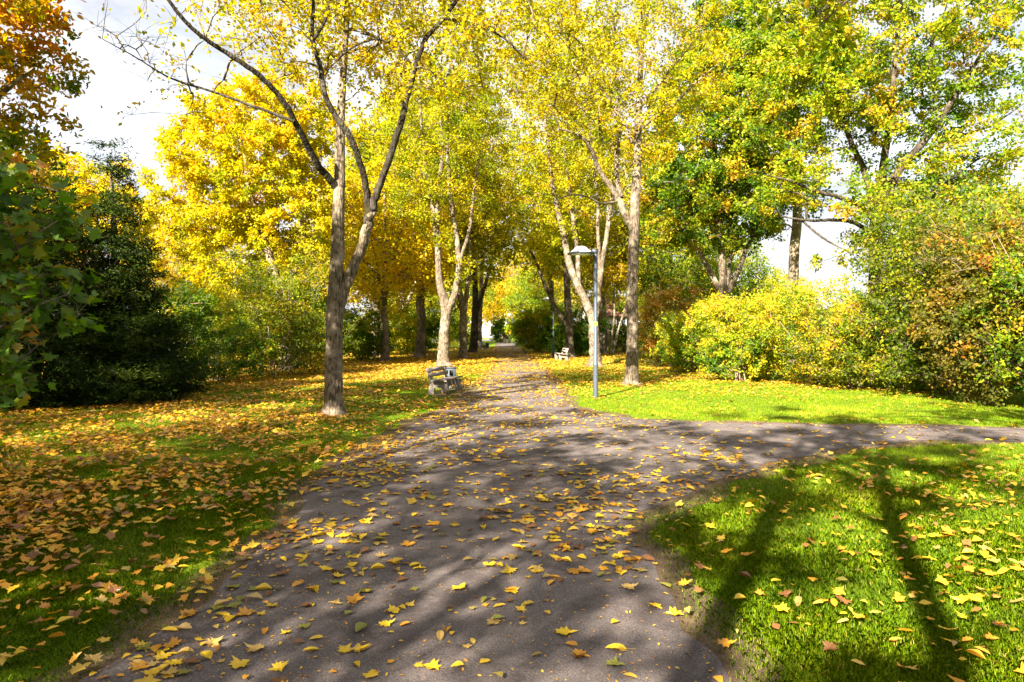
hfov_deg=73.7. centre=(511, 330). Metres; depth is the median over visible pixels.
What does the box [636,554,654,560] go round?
fallen leaf
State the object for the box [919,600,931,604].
fallen leaf
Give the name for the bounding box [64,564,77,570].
fallen leaf
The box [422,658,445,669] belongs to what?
fallen leaf
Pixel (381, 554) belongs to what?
fallen leaf
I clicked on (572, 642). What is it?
fallen leaf
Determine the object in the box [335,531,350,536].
fallen leaf
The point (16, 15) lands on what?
maple tree
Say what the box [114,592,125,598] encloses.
fallen leaf
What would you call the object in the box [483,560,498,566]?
fallen leaf
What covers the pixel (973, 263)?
shrub
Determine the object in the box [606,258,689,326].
park tree
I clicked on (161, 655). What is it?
fallen leaf
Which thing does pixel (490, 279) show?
avenue tree
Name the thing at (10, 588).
fallen leaf
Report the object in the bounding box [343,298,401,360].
shrub
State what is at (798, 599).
fallen leaf
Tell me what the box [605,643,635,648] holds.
fallen leaf
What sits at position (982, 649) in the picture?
fallen leaf
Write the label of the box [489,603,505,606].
fallen leaf
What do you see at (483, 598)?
fallen leaf
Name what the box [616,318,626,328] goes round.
window
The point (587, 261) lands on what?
park tree
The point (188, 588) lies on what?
fallen leaf
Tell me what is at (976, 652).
fallen leaf
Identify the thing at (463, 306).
avenue tree
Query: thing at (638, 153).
avenue tree
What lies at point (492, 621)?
fallen leaf
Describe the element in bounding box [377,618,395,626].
fallen leaf
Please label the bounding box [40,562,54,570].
fallen leaf
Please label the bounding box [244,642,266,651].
fallen leaf
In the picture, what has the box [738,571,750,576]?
fallen leaf
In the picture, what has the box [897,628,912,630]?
fallen leaf
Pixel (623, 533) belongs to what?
fallen leaf
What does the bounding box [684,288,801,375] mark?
shrub
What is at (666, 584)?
fallen leaf
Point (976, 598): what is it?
fallen leaf
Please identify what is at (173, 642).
fallen leaf
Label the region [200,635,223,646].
fallen leaf
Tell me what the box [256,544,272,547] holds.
fallen leaf
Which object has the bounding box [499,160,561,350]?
avenue tree
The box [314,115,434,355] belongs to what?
maple tree
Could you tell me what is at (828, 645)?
fallen leaf
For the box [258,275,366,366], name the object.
shrub
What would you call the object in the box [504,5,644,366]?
avenue tree
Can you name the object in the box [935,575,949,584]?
fallen leaf
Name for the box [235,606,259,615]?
fallen leaf
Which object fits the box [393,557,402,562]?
fallen leaf
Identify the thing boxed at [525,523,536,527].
fallen leaf
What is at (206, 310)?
shrub
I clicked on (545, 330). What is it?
shrub
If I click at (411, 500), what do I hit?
fallen leaf
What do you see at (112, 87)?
sky
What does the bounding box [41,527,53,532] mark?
fallen leaf
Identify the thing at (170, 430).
leaf carpet
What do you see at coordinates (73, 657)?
fallen leaf
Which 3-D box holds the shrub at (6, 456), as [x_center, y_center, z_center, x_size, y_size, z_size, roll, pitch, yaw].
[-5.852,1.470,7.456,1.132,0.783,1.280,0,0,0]
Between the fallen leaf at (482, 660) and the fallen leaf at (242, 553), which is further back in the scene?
the fallen leaf at (242, 553)
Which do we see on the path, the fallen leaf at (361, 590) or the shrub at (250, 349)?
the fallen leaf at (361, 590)
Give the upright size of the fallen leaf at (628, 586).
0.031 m
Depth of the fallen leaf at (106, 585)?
4.67 m
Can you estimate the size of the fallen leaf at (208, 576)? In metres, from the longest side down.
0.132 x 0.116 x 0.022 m
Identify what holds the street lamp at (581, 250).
on the ground at (742, 398)
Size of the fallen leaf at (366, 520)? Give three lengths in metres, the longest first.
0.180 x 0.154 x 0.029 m
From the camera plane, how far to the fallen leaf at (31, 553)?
5.27 m
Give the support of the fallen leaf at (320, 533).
on the path
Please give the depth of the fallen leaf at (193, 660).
3.68 m
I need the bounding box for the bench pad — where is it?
[433,381,472,396]
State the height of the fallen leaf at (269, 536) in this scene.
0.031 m
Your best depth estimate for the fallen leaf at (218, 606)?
4.40 m
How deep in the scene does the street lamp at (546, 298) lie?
45.45 m
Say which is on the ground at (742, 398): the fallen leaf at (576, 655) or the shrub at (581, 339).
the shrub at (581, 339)
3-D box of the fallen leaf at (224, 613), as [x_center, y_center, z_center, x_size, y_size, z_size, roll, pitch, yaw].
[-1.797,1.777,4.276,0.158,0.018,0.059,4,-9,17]
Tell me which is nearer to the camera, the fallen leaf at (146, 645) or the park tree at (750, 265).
the fallen leaf at (146, 645)
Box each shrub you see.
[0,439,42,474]
[128,277,243,383]
[146,270,244,365]
[180,294,284,381]
[203,239,348,376]
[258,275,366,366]
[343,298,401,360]
[351,296,425,353]
[389,304,455,351]
[408,302,470,348]
[450,307,482,344]
[489,311,517,342]
[502,316,534,344]
[510,300,564,351]
[536,315,579,352]
[546,304,614,355]
[607,321,648,351]
[638,279,720,367]
[638,324,666,362]
[646,292,747,372]
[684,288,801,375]
[693,316,773,381]
[731,271,869,383]
[774,296,903,389]
[810,270,979,389]
[831,163,1023,395]
[897,199,1023,405]
[912,148,1023,388]
[944,189,1023,401]
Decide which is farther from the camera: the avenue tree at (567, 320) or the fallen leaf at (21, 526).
the avenue tree at (567, 320)
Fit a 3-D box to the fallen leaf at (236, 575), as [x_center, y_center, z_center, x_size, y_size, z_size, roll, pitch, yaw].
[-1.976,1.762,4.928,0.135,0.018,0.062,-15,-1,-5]
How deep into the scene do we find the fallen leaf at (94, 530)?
5.94 m
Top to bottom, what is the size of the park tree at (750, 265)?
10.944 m
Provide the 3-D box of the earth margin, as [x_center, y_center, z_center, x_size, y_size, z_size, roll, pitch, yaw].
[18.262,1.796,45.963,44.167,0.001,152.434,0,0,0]
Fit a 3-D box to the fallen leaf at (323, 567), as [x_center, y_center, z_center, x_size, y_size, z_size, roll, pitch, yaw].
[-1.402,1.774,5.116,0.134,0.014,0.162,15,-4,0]
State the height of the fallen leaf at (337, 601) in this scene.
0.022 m
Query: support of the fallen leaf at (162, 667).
on the path
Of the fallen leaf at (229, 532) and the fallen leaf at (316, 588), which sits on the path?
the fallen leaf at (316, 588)
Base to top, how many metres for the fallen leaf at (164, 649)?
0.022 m
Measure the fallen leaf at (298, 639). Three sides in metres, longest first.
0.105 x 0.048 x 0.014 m
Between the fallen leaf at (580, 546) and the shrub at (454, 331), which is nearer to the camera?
the fallen leaf at (580, 546)
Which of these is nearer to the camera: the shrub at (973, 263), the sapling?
the sapling
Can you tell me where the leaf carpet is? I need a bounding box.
[0,346,1023,681]
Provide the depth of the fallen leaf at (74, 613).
4.18 m
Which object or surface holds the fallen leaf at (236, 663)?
on the path
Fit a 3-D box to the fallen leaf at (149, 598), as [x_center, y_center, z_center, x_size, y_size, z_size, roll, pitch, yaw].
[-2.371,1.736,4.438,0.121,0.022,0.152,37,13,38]
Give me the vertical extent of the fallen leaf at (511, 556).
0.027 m
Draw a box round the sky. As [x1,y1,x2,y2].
[0,0,1023,329]
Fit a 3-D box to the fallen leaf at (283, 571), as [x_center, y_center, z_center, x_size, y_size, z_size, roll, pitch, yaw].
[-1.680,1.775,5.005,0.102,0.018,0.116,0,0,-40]
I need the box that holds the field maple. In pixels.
[627,0,809,317]
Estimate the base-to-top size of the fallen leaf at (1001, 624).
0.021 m
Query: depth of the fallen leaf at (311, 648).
3.82 m
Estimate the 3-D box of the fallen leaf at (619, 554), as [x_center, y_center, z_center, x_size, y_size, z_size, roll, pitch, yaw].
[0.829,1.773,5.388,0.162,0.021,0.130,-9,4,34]
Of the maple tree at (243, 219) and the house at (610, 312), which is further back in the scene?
the house at (610, 312)
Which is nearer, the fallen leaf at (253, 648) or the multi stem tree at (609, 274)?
the fallen leaf at (253, 648)
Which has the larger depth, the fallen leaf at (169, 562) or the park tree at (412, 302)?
the park tree at (412, 302)
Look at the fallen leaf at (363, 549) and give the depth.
5.52 m
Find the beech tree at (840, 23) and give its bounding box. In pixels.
[752,0,863,79]
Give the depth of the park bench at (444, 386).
19.39 m
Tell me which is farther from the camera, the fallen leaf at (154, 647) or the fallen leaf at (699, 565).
the fallen leaf at (699, 565)
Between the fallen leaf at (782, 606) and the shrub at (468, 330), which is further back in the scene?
the shrub at (468, 330)
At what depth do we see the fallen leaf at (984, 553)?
5.31 m
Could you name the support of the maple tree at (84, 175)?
on the ground at (742, 398)
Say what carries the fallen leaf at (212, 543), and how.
on the ground at (742, 398)
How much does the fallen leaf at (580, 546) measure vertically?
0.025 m
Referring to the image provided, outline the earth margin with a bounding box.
[27,342,1023,681]
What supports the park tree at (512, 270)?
on the ground at (742, 398)
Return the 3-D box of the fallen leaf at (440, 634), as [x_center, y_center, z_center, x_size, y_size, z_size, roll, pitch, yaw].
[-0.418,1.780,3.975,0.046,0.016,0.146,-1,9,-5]
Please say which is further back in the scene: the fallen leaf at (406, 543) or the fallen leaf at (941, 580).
the fallen leaf at (406, 543)
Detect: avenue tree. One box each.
[73,0,556,417]
[364,0,523,366]
[412,66,521,358]
[445,102,531,352]
[453,182,519,347]
[454,0,750,385]
[497,93,615,357]
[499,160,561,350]
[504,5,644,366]
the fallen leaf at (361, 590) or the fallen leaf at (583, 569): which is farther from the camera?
the fallen leaf at (583, 569)
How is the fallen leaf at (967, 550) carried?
on the ground at (742, 398)
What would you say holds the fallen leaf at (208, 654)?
on the path
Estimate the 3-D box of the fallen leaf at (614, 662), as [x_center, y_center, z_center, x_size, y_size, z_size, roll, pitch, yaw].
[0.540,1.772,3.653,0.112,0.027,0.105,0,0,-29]
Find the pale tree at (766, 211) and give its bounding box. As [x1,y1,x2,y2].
[702,0,863,365]
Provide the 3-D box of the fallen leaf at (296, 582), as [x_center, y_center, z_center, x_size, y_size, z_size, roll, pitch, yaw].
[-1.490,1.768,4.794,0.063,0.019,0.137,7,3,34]
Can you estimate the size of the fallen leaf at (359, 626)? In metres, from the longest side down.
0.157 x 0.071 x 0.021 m
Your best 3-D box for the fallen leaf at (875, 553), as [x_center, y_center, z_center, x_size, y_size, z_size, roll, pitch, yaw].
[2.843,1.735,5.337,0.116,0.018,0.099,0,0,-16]
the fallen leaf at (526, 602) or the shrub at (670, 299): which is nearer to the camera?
the fallen leaf at (526, 602)
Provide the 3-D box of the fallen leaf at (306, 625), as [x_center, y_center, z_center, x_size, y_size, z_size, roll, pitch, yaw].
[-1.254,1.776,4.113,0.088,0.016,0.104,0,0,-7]
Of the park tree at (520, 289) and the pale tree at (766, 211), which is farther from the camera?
the park tree at (520, 289)
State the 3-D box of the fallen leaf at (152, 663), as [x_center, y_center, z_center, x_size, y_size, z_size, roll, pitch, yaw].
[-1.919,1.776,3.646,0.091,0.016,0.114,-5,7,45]
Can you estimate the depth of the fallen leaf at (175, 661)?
3.67 m
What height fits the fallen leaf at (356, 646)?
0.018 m
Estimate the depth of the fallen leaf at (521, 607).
4.38 m
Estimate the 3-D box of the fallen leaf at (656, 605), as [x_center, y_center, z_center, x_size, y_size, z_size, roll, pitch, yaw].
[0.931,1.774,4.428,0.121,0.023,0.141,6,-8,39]
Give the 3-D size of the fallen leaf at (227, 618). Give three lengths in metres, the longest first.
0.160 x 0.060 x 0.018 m
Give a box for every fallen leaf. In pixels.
[6,581,21,593]
[9,524,24,530]
[13,646,26,652]
[21,564,39,572]
[26,547,39,559]
[28,616,46,622]
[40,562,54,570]
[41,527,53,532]
[46,533,59,538]
[47,546,65,554]
[49,632,64,636]
[53,616,73,624]
[55,543,63,549]
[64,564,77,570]
[65,652,80,665]
[67,607,81,619]
[83,652,103,663]
[86,526,101,534]
[86,582,102,586]
[93,594,107,601]
[101,581,112,590]
[106,584,124,592]
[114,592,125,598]
[128,640,149,647]
[130,659,150,670]
[136,590,157,602]
[136,641,150,650]
[140,541,153,546]
[143,557,160,560]
[143,659,159,668]
[148,553,161,558]
[150,644,160,652]
[150,650,170,659]
[153,564,165,570]
[153,647,168,652]
[154,583,166,589]
[157,626,177,629]
[158,664,169,672]
[160,636,187,647]
[163,564,174,569]
[164,559,176,569]
[167,656,184,664]
[170,647,194,653]
[173,622,191,628]
[179,656,199,662]
[180,586,193,591]
[180,608,197,617]
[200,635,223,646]
[200,650,213,661]
[205,572,217,582]
[206,540,219,545]
[209,599,228,607]
[210,603,225,610]
[215,612,229,615]
[223,528,235,535]
[224,615,234,621]
[226,584,239,586]
[226,601,242,607]
[228,655,249,668]
[229,573,243,578]
[235,551,245,556]
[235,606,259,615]
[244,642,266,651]
[246,592,262,598]
[247,539,260,547]
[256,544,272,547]
[256,583,278,589]
[261,534,276,538]
[268,660,288,671]
[274,569,287,574]
[281,537,294,541]
[288,517,300,522]
[291,637,303,641]
[292,580,302,585]
[297,622,311,627]
[302,646,322,650]
[310,585,318,592]
[310,635,322,638]
[311,538,323,543]
[316,531,325,534]
[316,565,332,569]
[329,598,341,604]
[330,571,345,576]
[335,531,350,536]
[336,643,351,654]
[346,593,363,603]
[349,643,370,651]
[355,621,367,631]
[355,643,370,649]
[358,588,374,591]
[359,516,372,522]
[360,547,372,552]
[370,563,384,568]
[374,551,387,556]
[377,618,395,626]
[388,604,403,612]
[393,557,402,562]
[400,540,415,548]
[406,497,417,503]
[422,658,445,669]
[436,630,443,642]
[450,660,463,666]
[451,582,465,588]
[475,658,489,663]
[481,596,488,602]
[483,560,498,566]
[487,617,500,624]
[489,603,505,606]
[491,614,504,619]
[499,563,516,572]
[503,553,522,560]
[504,586,522,593]
[515,604,526,611]
[521,600,532,604]
[525,518,534,522]
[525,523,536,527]
[531,564,543,572]
[549,554,561,560]
[549,626,577,634]
[561,556,571,561]
[566,567,582,573]
[566,641,577,645]
[571,653,584,657]
[572,648,589,655]
[573,505,587,511]
[573,543,584,549]
[575,554,585,558]
[578,566,592,571]
[604,656,625,665]
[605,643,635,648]
[609,551,623,557]
[617,531,629,536]
[619,582,638,589]
[624,557,637,560]
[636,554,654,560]
[647,602,661,608]
[659,582,673,588]
[665,607,683,614]
[675,578,689,585]
[694,562,704,568]
[716,638,736,647]
[730,593,745,598]
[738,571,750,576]
[740,551,753,555]
[772,602,792,611]
[777,590,791,596]
[794,593,801,606]
[822,641,838,650]
[831,586,844,593]
[831,598,837,608]
[835,595,850,604]
[852,611,863,617]
[869,550,880,554]
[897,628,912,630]
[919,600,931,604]
[928,532,940,536]
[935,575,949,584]
[949,594,974,603]
[957,636,972,640]
[962,548,975,551]
[965,649,987,659]
[968,593,984,597]
[969,596,982,601]
[969,643,989,653]
[979,550,988,555]
[985,631,998,638]
[992,620,1010,625]
[997,567,1010,573]
[1005,564,1023,569]
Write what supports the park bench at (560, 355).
on the ground at (742, 398)
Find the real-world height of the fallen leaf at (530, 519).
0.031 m
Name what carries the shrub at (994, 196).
on the ground at (742, 398)
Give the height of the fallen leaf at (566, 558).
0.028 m
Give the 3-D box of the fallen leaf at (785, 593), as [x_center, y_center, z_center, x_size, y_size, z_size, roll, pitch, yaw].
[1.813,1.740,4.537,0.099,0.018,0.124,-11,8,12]
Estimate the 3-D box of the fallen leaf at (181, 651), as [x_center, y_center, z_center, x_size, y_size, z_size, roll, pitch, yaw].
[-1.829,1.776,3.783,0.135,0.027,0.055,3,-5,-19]
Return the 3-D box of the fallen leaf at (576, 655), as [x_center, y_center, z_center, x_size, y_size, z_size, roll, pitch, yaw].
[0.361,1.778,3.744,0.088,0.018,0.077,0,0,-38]
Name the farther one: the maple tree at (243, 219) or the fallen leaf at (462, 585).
the maple tree at (243, 219)
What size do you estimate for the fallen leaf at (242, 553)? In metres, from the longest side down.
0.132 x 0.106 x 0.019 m
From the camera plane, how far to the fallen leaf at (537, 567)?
5.10 m
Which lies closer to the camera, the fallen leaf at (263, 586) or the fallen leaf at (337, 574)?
the fallen leaf at (263, 586)
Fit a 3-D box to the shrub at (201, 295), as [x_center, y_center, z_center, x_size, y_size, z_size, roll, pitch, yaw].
[-15.272,-0.412,32.916,5.371,5.130,5.122,0,0,36]
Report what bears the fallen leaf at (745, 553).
on the ground at (742, 398)
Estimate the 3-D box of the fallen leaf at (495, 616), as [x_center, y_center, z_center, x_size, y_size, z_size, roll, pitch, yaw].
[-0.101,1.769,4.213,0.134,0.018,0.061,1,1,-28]
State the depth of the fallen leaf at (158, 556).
5.26 m
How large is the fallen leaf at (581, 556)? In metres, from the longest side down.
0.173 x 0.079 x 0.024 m
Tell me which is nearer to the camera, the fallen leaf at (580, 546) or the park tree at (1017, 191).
the fallen leaf at (580, 546)
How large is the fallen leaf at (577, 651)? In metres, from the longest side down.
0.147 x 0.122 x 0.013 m
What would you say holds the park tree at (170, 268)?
on the ground at (742, 398)
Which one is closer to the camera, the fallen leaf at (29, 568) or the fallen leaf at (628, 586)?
the fallen leaf at (628, 586)
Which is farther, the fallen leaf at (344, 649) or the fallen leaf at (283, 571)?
the fallen leaf at (283, 571)
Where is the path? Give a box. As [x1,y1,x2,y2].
[77,342,1023,681]
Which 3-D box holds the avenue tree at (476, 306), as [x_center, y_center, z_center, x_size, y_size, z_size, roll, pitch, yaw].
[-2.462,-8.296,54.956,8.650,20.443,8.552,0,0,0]
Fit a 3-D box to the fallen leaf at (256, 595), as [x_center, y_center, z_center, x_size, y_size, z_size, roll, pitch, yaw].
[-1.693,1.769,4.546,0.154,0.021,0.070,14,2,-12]
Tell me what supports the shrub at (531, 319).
on the ground at (742, 398)
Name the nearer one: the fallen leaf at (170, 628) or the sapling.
the fallen leaf at (170, 628)
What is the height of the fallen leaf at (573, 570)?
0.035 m
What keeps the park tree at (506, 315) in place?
on the ground at (742, 398)
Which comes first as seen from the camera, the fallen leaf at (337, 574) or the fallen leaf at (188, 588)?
the fallen leaf at (188, 588)
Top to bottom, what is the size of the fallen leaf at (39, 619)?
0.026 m
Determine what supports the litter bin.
on the bench pad
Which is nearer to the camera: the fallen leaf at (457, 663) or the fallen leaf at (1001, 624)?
the fallen leaf at (457, 663)
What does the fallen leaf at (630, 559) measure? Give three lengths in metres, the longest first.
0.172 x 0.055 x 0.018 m
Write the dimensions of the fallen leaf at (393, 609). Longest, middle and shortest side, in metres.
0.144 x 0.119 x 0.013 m
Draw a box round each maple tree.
[0,0,95,192]
[9,142,192,271]
[145,54,352,370]
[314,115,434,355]
[361,72,452,308]
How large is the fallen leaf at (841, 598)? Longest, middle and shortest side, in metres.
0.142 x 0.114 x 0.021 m
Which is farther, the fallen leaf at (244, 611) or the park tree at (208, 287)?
the park tree at (208, 287)
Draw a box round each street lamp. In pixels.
[542,297,553,356]
[567,246,597,397]
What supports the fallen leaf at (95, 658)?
on the path
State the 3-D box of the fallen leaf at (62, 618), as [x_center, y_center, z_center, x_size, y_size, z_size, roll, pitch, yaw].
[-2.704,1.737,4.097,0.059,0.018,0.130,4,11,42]
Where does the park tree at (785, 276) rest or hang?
on the ground at (742, 398)
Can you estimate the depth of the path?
5.25 m
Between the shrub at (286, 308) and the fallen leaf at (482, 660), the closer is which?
the fallen leaf at (482, 660)
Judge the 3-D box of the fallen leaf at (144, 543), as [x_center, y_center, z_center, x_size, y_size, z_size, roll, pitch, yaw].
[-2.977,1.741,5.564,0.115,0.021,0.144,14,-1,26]
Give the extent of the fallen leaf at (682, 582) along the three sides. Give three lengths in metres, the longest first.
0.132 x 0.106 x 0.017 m
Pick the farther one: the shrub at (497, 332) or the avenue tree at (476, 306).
the shrub at (497, 332)
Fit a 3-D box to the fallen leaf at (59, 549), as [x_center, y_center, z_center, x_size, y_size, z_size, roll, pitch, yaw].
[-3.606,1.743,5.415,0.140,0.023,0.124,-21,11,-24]
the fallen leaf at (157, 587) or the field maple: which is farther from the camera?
the field maple
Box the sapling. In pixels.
[0,143,107,410]
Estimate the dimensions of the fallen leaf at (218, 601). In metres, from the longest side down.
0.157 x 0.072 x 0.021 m
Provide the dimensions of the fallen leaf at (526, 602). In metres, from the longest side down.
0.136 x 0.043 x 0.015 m
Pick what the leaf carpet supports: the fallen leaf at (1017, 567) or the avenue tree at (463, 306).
the fallen leaf at (1017, 567)
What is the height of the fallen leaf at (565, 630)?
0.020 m
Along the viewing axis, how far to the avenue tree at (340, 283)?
14.04 m
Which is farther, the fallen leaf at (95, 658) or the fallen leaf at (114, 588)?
the fallen leaf at (114, 588)
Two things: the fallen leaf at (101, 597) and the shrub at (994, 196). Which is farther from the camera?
the shrub at (994, 196)
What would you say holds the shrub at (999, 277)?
on the ground at (742, 398)
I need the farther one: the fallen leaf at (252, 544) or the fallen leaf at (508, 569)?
the fallen leaf at (252, 544)
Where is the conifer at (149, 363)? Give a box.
[37,137,215,407]
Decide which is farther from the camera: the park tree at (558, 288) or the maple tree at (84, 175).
the park tree at (558, 288)
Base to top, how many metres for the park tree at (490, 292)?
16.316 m
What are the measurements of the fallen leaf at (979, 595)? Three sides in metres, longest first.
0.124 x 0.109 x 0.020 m
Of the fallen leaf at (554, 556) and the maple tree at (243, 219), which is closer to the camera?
the fallen leaf at (554, 556)
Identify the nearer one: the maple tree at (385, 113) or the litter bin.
the litter bin
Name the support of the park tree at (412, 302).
on the ground at (742, 398)
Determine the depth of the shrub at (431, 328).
55.01 m
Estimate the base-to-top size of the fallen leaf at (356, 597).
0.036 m
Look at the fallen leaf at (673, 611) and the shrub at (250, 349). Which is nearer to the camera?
the fallen leaf at (673, 611)
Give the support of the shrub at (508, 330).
on the ground at (742, 398)
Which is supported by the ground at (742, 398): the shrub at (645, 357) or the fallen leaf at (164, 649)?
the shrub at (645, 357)
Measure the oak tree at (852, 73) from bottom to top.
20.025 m
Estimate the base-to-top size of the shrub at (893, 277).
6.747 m
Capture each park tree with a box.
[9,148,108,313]
[110,191,241,307]
[182,226,321,339]
[282,209,380,309]
[303,148,469,360]
[310,88,531,357]
[368,277,454,324]
[425,254,497,343]
[447,283,507,329]
[483,274,517,337]
[490,249,555,315]
[498,266,572,327]
[506,117,690,353]
[529,236,622,320]
[604,194,739,316]
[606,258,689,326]
[679,237,781,318]
[746,264,818,313]
[883,165,1023,278]
[978,178,1023,240]
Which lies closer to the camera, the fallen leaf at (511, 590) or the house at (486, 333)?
the fallen leaf at (511, 590)
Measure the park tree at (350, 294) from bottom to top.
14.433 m
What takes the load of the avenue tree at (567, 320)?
on the ground at (742, 398)
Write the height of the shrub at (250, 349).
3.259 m
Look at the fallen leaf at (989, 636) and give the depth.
3.91 m
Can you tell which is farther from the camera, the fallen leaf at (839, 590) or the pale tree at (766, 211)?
the pale tree at (766, 211)
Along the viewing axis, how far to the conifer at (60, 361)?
15.54 m
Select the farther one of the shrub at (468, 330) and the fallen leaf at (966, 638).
the shrub at (468, 330)
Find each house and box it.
[482,303,511,337]
[574,296,671,346]
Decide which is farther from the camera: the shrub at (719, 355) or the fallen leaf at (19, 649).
the shrub at (719, 355)
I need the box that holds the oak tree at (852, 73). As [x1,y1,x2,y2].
[723,0,1023,375]
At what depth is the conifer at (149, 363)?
16.76 m
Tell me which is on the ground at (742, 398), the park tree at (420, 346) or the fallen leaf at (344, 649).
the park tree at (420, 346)
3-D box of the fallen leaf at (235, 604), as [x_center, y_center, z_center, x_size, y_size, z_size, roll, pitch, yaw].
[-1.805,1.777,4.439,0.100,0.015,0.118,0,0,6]
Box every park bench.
[426,366,462,394]
[555,348,568,360]
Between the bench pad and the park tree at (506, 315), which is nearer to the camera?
the bench pad
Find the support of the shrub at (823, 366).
on the ground at (742, 398)
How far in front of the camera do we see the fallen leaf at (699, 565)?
5.09 m
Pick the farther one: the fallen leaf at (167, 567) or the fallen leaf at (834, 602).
the fallen leaf at (167, 567)
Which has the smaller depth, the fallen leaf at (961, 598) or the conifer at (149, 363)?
the fallen leaf at (961, 598)
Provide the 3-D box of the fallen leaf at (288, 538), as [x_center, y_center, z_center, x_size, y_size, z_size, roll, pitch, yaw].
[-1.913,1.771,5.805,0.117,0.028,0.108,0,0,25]
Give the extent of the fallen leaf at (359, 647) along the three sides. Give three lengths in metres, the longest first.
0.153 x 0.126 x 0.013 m
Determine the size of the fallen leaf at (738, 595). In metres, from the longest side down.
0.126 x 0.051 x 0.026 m
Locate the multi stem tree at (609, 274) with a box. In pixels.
[582,249,642,354]
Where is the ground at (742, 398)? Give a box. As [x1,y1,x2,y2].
[0,336,1023,681]
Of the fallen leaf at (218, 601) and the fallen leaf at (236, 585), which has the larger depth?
the fallen leaf at (236, 585)
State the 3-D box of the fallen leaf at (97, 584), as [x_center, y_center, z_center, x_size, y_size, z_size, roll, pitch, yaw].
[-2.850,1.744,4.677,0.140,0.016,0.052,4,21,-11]
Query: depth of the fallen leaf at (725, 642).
3.84 m
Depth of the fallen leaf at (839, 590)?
4.54 m
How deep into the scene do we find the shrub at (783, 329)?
23.10 m
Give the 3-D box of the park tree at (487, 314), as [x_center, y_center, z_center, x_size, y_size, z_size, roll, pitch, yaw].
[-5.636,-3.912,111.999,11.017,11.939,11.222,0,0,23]
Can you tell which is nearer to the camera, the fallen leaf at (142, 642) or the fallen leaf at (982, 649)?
the fallen leaf at (982, 649)
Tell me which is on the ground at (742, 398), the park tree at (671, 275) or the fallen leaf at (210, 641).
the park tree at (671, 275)
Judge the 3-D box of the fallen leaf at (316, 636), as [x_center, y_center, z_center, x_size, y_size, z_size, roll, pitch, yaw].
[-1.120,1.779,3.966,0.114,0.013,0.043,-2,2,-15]
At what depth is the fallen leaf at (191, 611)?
4.30 m
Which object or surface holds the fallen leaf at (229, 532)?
on the ground at (742, 398)
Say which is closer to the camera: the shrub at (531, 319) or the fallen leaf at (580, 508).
the fallen leaf at (580, 508)
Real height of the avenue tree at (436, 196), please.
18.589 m
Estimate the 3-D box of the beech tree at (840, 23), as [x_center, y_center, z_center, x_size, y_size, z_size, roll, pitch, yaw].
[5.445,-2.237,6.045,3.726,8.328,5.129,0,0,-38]
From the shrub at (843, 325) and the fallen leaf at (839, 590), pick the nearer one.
the fallen leaf at (839, 590)
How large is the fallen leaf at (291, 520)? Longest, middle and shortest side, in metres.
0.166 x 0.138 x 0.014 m
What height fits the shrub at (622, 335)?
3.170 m
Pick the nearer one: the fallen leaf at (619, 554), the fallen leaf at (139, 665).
the fallen leaf at (139, 665)
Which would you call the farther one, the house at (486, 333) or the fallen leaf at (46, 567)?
the house at (486, 333)
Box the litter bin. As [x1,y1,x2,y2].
[446,367,456,388]
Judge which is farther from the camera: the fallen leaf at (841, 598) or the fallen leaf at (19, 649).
the fallen leaf at (841, 598)
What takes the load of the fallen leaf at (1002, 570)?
on the ground at (742, 398)
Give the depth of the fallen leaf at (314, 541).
5.77 m
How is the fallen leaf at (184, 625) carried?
on the path
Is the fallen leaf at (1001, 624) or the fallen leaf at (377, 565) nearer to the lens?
the fallen leaf at (1001, 624)
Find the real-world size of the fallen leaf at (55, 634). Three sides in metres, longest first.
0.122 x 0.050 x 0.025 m
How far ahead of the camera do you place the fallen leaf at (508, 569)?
5.08 m
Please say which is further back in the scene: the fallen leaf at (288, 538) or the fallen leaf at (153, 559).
the fallen leaf at (288, 538)

